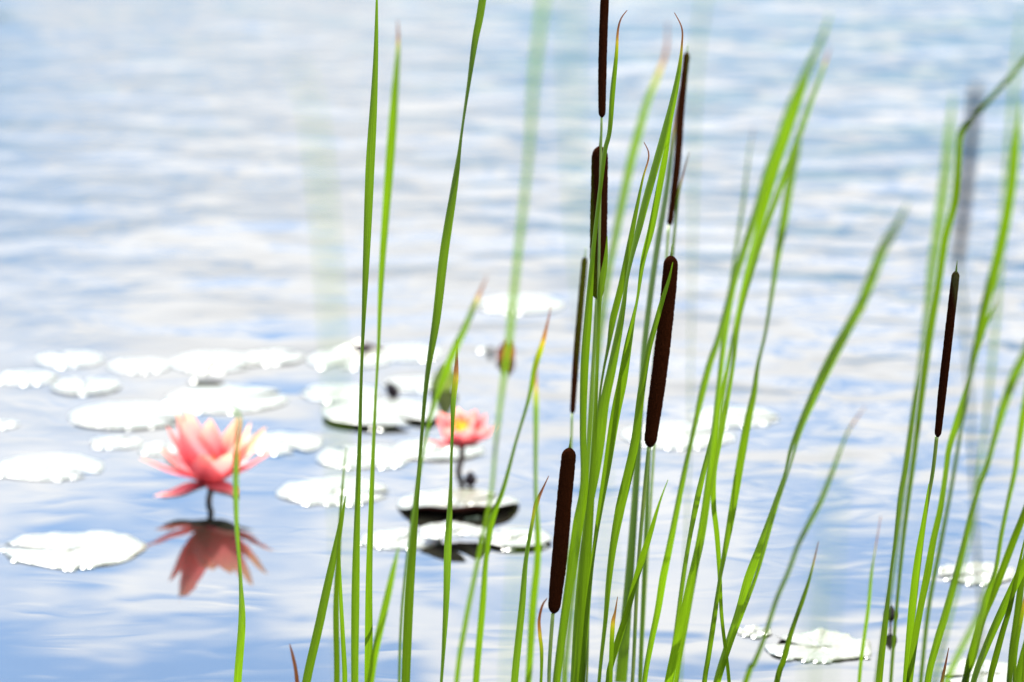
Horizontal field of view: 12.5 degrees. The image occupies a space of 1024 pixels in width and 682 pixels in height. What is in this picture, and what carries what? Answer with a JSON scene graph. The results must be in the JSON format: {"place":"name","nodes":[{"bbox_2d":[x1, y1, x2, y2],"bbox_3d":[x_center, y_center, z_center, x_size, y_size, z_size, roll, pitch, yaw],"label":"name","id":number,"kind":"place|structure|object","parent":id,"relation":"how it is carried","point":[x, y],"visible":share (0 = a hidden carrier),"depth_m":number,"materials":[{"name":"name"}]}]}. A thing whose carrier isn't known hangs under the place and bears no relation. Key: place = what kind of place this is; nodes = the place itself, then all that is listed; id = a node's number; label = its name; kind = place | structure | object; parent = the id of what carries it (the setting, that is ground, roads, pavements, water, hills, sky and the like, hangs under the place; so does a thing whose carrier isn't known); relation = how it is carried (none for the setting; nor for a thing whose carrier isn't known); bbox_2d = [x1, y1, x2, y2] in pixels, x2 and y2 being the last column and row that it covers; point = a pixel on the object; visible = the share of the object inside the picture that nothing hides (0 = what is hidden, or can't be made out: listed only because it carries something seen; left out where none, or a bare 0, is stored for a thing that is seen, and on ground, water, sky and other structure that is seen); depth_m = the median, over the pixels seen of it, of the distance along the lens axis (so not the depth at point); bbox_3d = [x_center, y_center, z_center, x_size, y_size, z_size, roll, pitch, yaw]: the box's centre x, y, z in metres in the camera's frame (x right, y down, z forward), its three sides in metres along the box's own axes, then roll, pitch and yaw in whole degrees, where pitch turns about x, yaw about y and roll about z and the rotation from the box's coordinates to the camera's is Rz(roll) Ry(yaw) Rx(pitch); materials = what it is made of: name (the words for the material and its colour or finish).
{"place":"outdoors","nodes":[
{"label":"outdoors","id":0,"kind":"place"},
{"bbox_2d":[0,0,1023,681],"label":"water","id":1,"kind":"structure","parent":0,"point":[160,198],"depth_m":6.10,"materials":[{"name":"blue liquid"}]},
{"bbox_2d":[0,420,18,427],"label":"lily pad","id":2,"kind":"object","parent":1,"relation":"on","point":[4,424],"visible":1,"depth_m":5.40,"materials":[{"name":"white plant"}]},
{"bbox_2d":[0,371,58,384],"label":"lily pad","id":3,"kind":"object","parent":1,"relation":"on","point":[26,377],"visible":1,"depth_m":5.63,"materials":[{"name":"white plant"}]},
{"bbox_2d":[0,454,102,480],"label":"lily pad","id":4,"kind":"object","parent":1,"relation":"on","point":[45,467],"visible":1,"depth_m":5.21,"materials":[{"name":"white plant"}]},
{"bbox_2d":[36,352,103,367],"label":"lily pad","id":5,"kind":"object","parent":1,"relation":"on","point":[73,359],"visible":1,"depth_m":5.72,"materials":[{"name":"white plant"}]},
{"bbox_2d":[1,531,146,569],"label":"lily pad","id":6,"kind":"object","parent":1,"relation":"on","point":[89,549],"visible":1,"depth_m":4.87,"materials":[{"name":"white plant"}]},
{"bbox_2d":[51,378,120,394],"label":"lily pad","id":7,"kind":"object","parent":1,"relation":"on","point":[78,386],"visible":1,"depth_m":5.58,"materials":[{"name":"white plant"}]},
{"bbox_2d":[91,436,142,448],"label":"lily pad","id":8,"kind":"object","parent":1,"relation":"on","point":[111,442],"visible":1,"depth_m":5.31,"materials":[{"name":"white plant"}]},
{"bbox_2d":[69,402,185,429],"bbox_3d":[-0.446,0.086,5.438,0.135,0.003,0.129,0,13,0],"label":"lily pad","id":9,"kind":"object","parent":1,"relation":"on","point":[129,415],"visible":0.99,"depth_m":5.44,"materials":[{"name":"white plant"}]},
{"bbox_2d":[107,358,170,372],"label":"lily pad","id":10,"kind":"object","parent":1,"relation":"on","point":[136,365],"visible":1,"depth_m":5.69,"materials":[{"name":"white plant"}]},
{"bbox_2d":[139,442,177,454],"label":"lily pad","id":11,"kind":"object","parent":1,"relation":"on","point":[153,449],"visible":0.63,"depth_m":5.29,"materials":[{"name":"white plant"}]},
{"bbox_2d":[139,411,271,502],"bbox_3d":[-0.330,0.148,5.055,0.126,0.156,0.127,7,15,28],"label":"water lily","id":12,"kind":"object","parent":1,"relation":"on","point":[206,454],"visible":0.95,"depth_m":5.05,"materials":[{"name":"pink plant"}]},
{"bbox_2d":[188,363,224,381],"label":"lily pad","id":13,"kind":"object","parent":1,"relation":"on","point":[207,369],"visible":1,"depth_m":5.63,"materials":[{"name":"white plant"}]},
{"bbox_2d":[169,352,259,370],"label":"lily pad","id":14,"kind":"object","parent":1,"relation":"on","point":[219,360],"visible":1,"depth_m":5.71,"materials":[{"name":"white plant"}]},
{"bbox_2d":[163,385,287,412],"bbox_3d":[-0.337,0.068,5.519,0.146,0.002,0.138,0,13,0],"label":"lily pad","id":15,"kind":"object","parent":1,"relation":"on","point":[205,399],"visible":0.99,"depth_m":5.52,"materials":[{"name":"white plant"}]},
{"bbox_2d":[221,405,245,681],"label":"cattail plant","id":16,"kind":"object","parent":1,"relation":"on","point":[240,649],"visible":1,"depth_m":3.82,"materials":[{"name":"green plant"}]},
{"bbox_2d":[244,350,303,364],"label":"lily pad","id":17,"kind":"object","parent":1,"relation":"on","point":[269,357],"visible":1,"depth_m":5.73,"materials":[{"name":"white plant"}]},
{"bbox_2d":[243,432,323,454],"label":"lily pad","id":18,"kind":"object","parent":1,"relation":"on","point":[276,443],"visible":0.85,"depth_m":5.32,"materials":[{"name":"white plant"}]},
{"bbox_2d":[289,448,346,681],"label":"cattail plant","id":19,"kind":"object","parent":1,"relation":"on","point":[334,564],"visible":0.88,"depth_m":4.06,"materials":[{"name":"green plant"}]},
{"bbox_2d":[292,57,346,681],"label":"cattail plant","id":20,"kind":"object","parent":1,"relation":"on","point":[330,297],"visible":1,"depth_m":1.97,"materials":[{"name":"green plant"}]},
{"bbox_2d":[276,476,388,505],"bbox_3d":[-0.196,0.163,5.104,0.122,0.003,0.120,0,13,0],"label":"lily pad","id":21,"kind":"object","parent":1,"relation":"on","point":[316,491],"visible":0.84,"depth_m":5.10,"materials":[{"name":"white plant"}]},
{"bbox_2d":[301,384,379,401],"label":"lily pad","id":22,"kind":"object","parent":1,"relation":"on","point":[348,392],"visible":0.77,"depth_m":5.55,"materials":[{"name":"white plant"}]},
{"bbox_2d":[306,341,390,368],"bbox_3d":[-0.199,0.017,5.718,0.104,0.014,0.101,0,13,0],"label":"lily pad","id":23,"kind":"object","parent":1,"relation":"on","point":[350,356],"visible":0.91,"depth_m":5.72,"materials":[{"name":"white plant"}]},
{"bbox_2d":[349,343,382,350],"bbox_3d":[-0.180,0.009,5.758,0.043,0.017,0.014,0,13,0],"label":"curled leaf","id":24,"kind":"object","parent":23,"relation":"on","point":[366,347],"visible":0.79,"depth_m":5.75,"materials":[{"name":"white plant"}]},
{"bbox_2d":[316,445,411,467],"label":"lily pad","id":25,"kind":"object","parent":1,"relation":"on","point":[386,457],"visible":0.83,"depth_m":5.25,"materials":[{"name":"white plant"}]},
{"bbox_2d":[351,0,399,681],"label":"cattail plant","id":26,"kind":"object","parent":1,"relation":"on","point":[372,648],"visible":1,"depth_m":4.09,"materials":[{"name":"green plant"}]},
{"bbox_2d":[323,399,440,430],"bbox_3d":[-0.151,0.085,5.436,0.137,0.006,0.135,0,13,0],"label":"lily pad","id":27,"kind":"object","parent":1,"relation":"on","point":[385,410],"visible":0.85,"depth_m":5.44,"materials":[{"name":"white plant"}]},
{"bbox_2d":[386,381,398,397],"bbox_3d":[-0.137,0.067,5.529,0.022,0.042,0.015,0,13,0],"label":"lily bud","id":28,"kind":"object","parent":1,"relation":"on","point":[392,390],"visible":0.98,"depth_m":5.52,"materials":[{"name":"black plant"}]},
{"bbox_2d":[360,529,442,549],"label":"lily pad","id":29,"kind":"object","parent":1,"relation":"on","point":[391,539],"visible":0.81,"depth_m":4.91,"materials":[{"name":"white plant"}]},
{"bbox_2d":[370,344,442,360],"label":"lily pad","id":30,"kind":"object","parent":1,"relation":"on","point":[414,352],"visible":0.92,"depth_m":5.76,"materials":[{"name":"white plant"}]},
{"bbox_2d":[384,376,434,391],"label":"lily pad","id":31,"kind":"object","parent":1,"relation":"on","point":[414,384],"visible":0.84,"depth_m":5.60,"materials":[{"name":"white plant"}]},
{"bbox_2d":[393,438,483,459],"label":"lily pad","id":32,"kind":"object","parent":1,"relation":"on","point":[409,448],"visible":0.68,"depth_m":5.28,"materials":[{"name":"white plant"}]},
{"bbox_2d":[430,364,453,390],"bbox_3d":[-0.081,0.043,5.566,0.033,0.036,0.012,0,13,0],"label":"bud","id":33,"kind":"object","parent":1,"relation":"on","point":[448,383],"visible":0.52,"depth_m":5.57,"materials":[{"name":"green plant"}]},
{"bbox_2d":[398,0,486,681],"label":"cattail plant","id":34,"kind":"object","parent":1,"relation":"on","point":[408,587],"visible":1,"depth_m":4.17,"materials":[{"name":"green plant"}]},
{"bbox_2d":[440,352,458,681],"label":"cattail plant","id":35,"kind":"object","parent":1,"relation":"on","point":[447,559],"visible":0.91,"depth_m":4.17,"materials":[{"name":"green plant"}]},
{"bbox_2d":[420,521,486,538],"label":"lily pad","id":36,"kind":"object","parent":1,"relation":"on","point":[433,531],"visible":0.81,"depth_m":4.91,"materials":[{"name":"white plant"}]},
{"bbox_2d":[397,489,518,519],"bbox_3d":[-0.058,0.170,5.048,0.132,0.015,0.124,0,13,0],"label":"lily pad","id":37,"kind":"object","parent":1,"relation":"on","point":[463,500],"visible":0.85,"depth_m":5.06,"materials":[{"name":"white plant"}]},
{"bbox_2d":[427,407,495,472],"bbox_3d":[-0.055,0.137,5.184,0.066,0.120,0.064,11,17,40],"label":"water lily","id":38,"kind":"object","parent":1,"relation":"on","point":[469,429],"visible":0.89,"depth_m":5.17,"materials":[{"name":"pink plant"}]},
{"bbox_2d":[464,471,476,486],"bbox_3d":[-0.045,0.160,5.130,0.014,0.038,0.014,0,13,0],"label":"lily bud","id":39,"kind":"object","parent":1,"relation":"on","point":[470,479],"visible":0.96,"depth_m":5.12,"materials":[{"name":"black plant"}]},
{"bbox_2d":[476,347,487,351],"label":"lily pad","id":40,"kind":"object","parent":1,"relation":"on","point":[482,349],"visible":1,"depth_m":5.77,"materials":[{"name":"white plant"}]},
{"bbox_2d":[487,346,493,353],"bbox_3d":[-0.026,0.020,5.758,0.008,0.030,0.008,0,13,0],"label":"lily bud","id":41,"kind":"object","parent":1,"relation":"on","point":[490,350],"visible":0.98,"depth_m":5.75,"materials":[{"name":"white plant"}]},
{"bbox_2d":[454,0,551,681],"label":"cattail plant","id":42,"kind":"object","parent":1,"relation":"on","point":[506,360],"visible":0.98,"depth_m":3.34,"materials":[{"name":"green plant"}]},
{"bbox_2d":[496,342,514,359],"bbox_3d":[-0.008,0.012,5.725,0.023,0.027,0.008,0,13,0],"label":"bud","id":43,"kind":"object","parent":1,"relation":"on","point":[500,352],"visible":0.6,"depth_m":5.72,"materials":[{"name":"yellow plant"}]},
{"bbox_2d":[507,512,523,681],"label":"cattail plant","id":44,"kind":"object","parent":1,"relation":"on","point":[513,620],"visible":1,"depth_m":2.26,"materials":[{"name":"green plant"}]},
{"bbox_2d":[479,528,551,550],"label":"lily pad","id":45,"kind":"object","parent":1,"relation":"on","point":[511,538],"visible":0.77,"depth_m":4.90,"materials":[{"name":"white plant"}]},
{"bbox_2d":[478,294,563,313],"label":"lily pad","id":46,"kind":"object","parent":1,"relation":"on","point":[525,303],"visible":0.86,"depth_m":6.03,"materials":[{"name":"white plant"}]},
{"bbox_2d":[511,352,548,681],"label":"cattail plant","id":47,"kind":"object","parent":1,"relation":"on","point":[531,618],"visible":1,"depth_m":3.63,"materials":[{"name":"green plant"}]},
{"bbox_2d":[547,10,626,681],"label":"cattail plant","id":48,"kind":"object","parent":1,"relation":"on","point":[558,572],"visible":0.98,"depth_m":4.15,"materials":[{"name":"green plant"}]},
{"bbox_2d":[577,0,608,681],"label":"cattail plant","id":49,"kind":"object","parent":1,"relation":"on","point":[603,40],"visible":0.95,"depth_m":4.15,"materials":[{"name":"green plant"}]},
{"bbox_2d":[569,0,617,681],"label":"cattail plant","id":50,"kind":"object","parent":1,"relation":"on","point":[583,286],"visible":1,"depth_m":2.05,"materials":[{"name":"green plant"}]},
{"bbox_2d":[562,21,667,681],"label":"cattail plant","id":51,"kind":"object","parent":1,"relation":"on","point":[634,148],"visible":0.99,"depth_m":3.25,"materials":[{"name":"green plant"}]},
{"bbox_2d":[563,94,676,681],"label":"cattail plant","id":52,"kind":"object","parent":1,"relation":"on","point":[619,394],"visible":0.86,"depth_m":4.12,"materials":[{"name":"green plant"}]},
{"bbox_2d":[570,13,682,681],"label":"cattail plant","id":53,"kind":"object","parent":1,"relation":"on","point":[602,416],"visible":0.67,"depth_m":4.15,"materials":[{"name":"green plant"}]},
{"bbox_2d":[597,262,672,681],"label":"cattail plant","id":54,"kind":"object","parent":1,"relation":"on","point":[626,482],"visible":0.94,"depth_m":4.11,"materials":[{"name":"green plant"}]},
{"bbox_2d":[615,87,679,681],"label":"cattail plant","id":55,"kind":"object","parent":1,"relation":"on","point":[659,367],"visible":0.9,"depth_m":4.24,"materials":[{"name":"green plant"}]},
{"bbox_2d":[638,0,704,681],"bbox_3d":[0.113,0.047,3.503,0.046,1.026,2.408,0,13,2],"label":"cattail plant","id":56,"kind":"object","parent":1,"relation":"on","point":[674,198],"visible":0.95,"depth_m":4.39,"materials":[{"name":"green plant"}]},
{"bbox_2d":[621,422,734,448],"bbox_3d":[0.190,0.108,5.347,0.130,0.002,0.124,0,13,0],"label":"lily pad","id":57,"kind":"object","parent":1,"relation":"on","point":[673,435],"visible":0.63,"depth_m":5.35,"materials":[{"name":"white plant"}]},
{"bbox_2d":[642,128,753,681],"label":"cattail plant","id":58,"kind":"object","parent":1,"relation":"on","point":[674,521],"visible":0.99,"depth_m":3.73,"materials":[{"name":"green plant"}]},
{"bbox_2d":[691,407,778,427],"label":"lily pad","id":59,"kind":"object","parent":1,"relation":"on","point":[735,417],"visible":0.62,"depth_m":5.43,"materials":[{"name":"white plant"}]},
{"bbox_2d":[664,12,830,681],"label":"cattail plant","id":60,"kind":"object","parent":1,"relation":"on","point":[773,165],"visible":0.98,"depth_m":3.56,"materials":[{"name":"green plant"}]},
{"bbox_2d":[737,625,771,637],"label":"lily pad","id":61,"kind":"object","parent":1,"relation":"on","point":[753,631],"visible":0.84,"depth_m":4.58,"materials":[{"name":"white plant"}]},
{"bbox_2d":[702,46,830,681],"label":"cattail plant","id":62,"kind":"object","parent":1,"relation":"on","point":[789,172],"visible":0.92,"depth_m":3.67,"materials":[{"name":"green plant"}]},
{"bbox_2d":[743,406,865,681],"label":"cattail plant","id":63,"kind":"object","parent":1,"relation":"on","point":[752,665],"visible":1,"depth_m":3.51,"materials":[{"name":"green plant"}]},
{"bbox_2d":[713,200,909,681],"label":"cattail plant","id":64,"kind":"object","parent":1,"relation":"on","point":[756,561],"visible":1,"depth_m":3.58,"materials":[{"name":"green plant"}]},
{"bbox_2d":[764,627,871,662],"bbox_3d":[0.295,0.294,4.527,0.104,0.006,0.102,0,13,0],"label":"lily pad","id":65,"kind":"object","parent":1,"relation":"on","point":[843,646],"visible":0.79,"depth_m":4.53,"materials":[{"name":"white plant"}]},
{"bbox_2d":[807,432,839,681],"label":"cattail plant","id":66,"kind":"object","parent":1,"relation":"on","point":[827,607],"visible":1,"depth_m":1.97,"materials":[{"name":"green plant"}]},
{"bbox_2d":[857,516,880,681],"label":"cattail plant","id":67,"kind":"object","parent":1,"relation":"on","point":[865,627],"visible":1,"depth_m":3.70,"materials":[{"name":"green plant"}]},
{"bbox_2d":[888,605,894,627],"bbox_3d":[0.371,0.280,4.595,0.013,0.043,0.013,0,13,0],"label":"lily bud","id":68,"kind":"object","parent":1,"relation":"on","point":[891,615],"visible":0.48,"depth_m":4.59,"materials":[{"name":"grey plant"}]},
{"bbox_2d":[874,92,953,681],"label":"cattail plant","id":69,"kind":"object","parent":1,"relation":"on","point":[940,213],"visible":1,"depth_m":3.15,"materials":[{"name":"green plant"}]},
{"bbox_2d":[903,268,994,681],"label":"cattail plant","id":70,"kind":"object","parent":1,"relation":"on","point":[913,629],"visible":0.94,"depth_m":4.03,"materials":[{"name":"green plant"}]},
{"bbox_2d":[889,58,1023,681],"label":"cattail plant","id":71,"kind":"object","parent":1,"relation":"on","point":[993,271],"visible":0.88,"depth_m":3.38,"materials":[{"name":"green plant"}]},
{"bbox_2d":[924,346,1023,681],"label":"cattail plant","id":72,"kind":"object","parent":1,"relation":"on","point":[1016,371],"visible":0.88,"depth_m":3.68,"materials":[{"name":"green plant"}]},
{"bbox_2d":[937,561,1015,585],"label":"lily pad","id":73,"kind":"object","parent":1,"relation":"on","point":[986,569],"visible":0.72,"depth_m":4.79,"materials":[{"name":"white plant"}]},
{"bbox_2d":[941,658,1012,681],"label":"lily pad","id":74,"kind":"object","parent":1,"relation":"on","point":[1000,674],"visible":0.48,"depth_m":4.45,"materials":[{"name":"white plant"}]},
{"bbox_2d":[933,8,1022,681],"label":"cattail plant","id":75,"kind":"object","parent":1,"relation":"on","point":[968,165],"visible":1,"depth_m":2.79,"materials":[{"name":"green plant"}]},
{"bbox_2d":[940,506,1023,681],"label":"cattail plant","id":76,"kind":"object","parent":1,"relation":"on","point":[996,622],"visible":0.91,"depth_m":3.86,"materials":[{"name":"green plant"}]},
{"bbox_2d":[987,541,1023,681],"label":"cattail plant","id":77,"kind":"object","parent":1,"relation":"on","point":[1015,670],"visible":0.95,"depth_m":4.11,"materials":[{"name":"green plant"}]}
]}

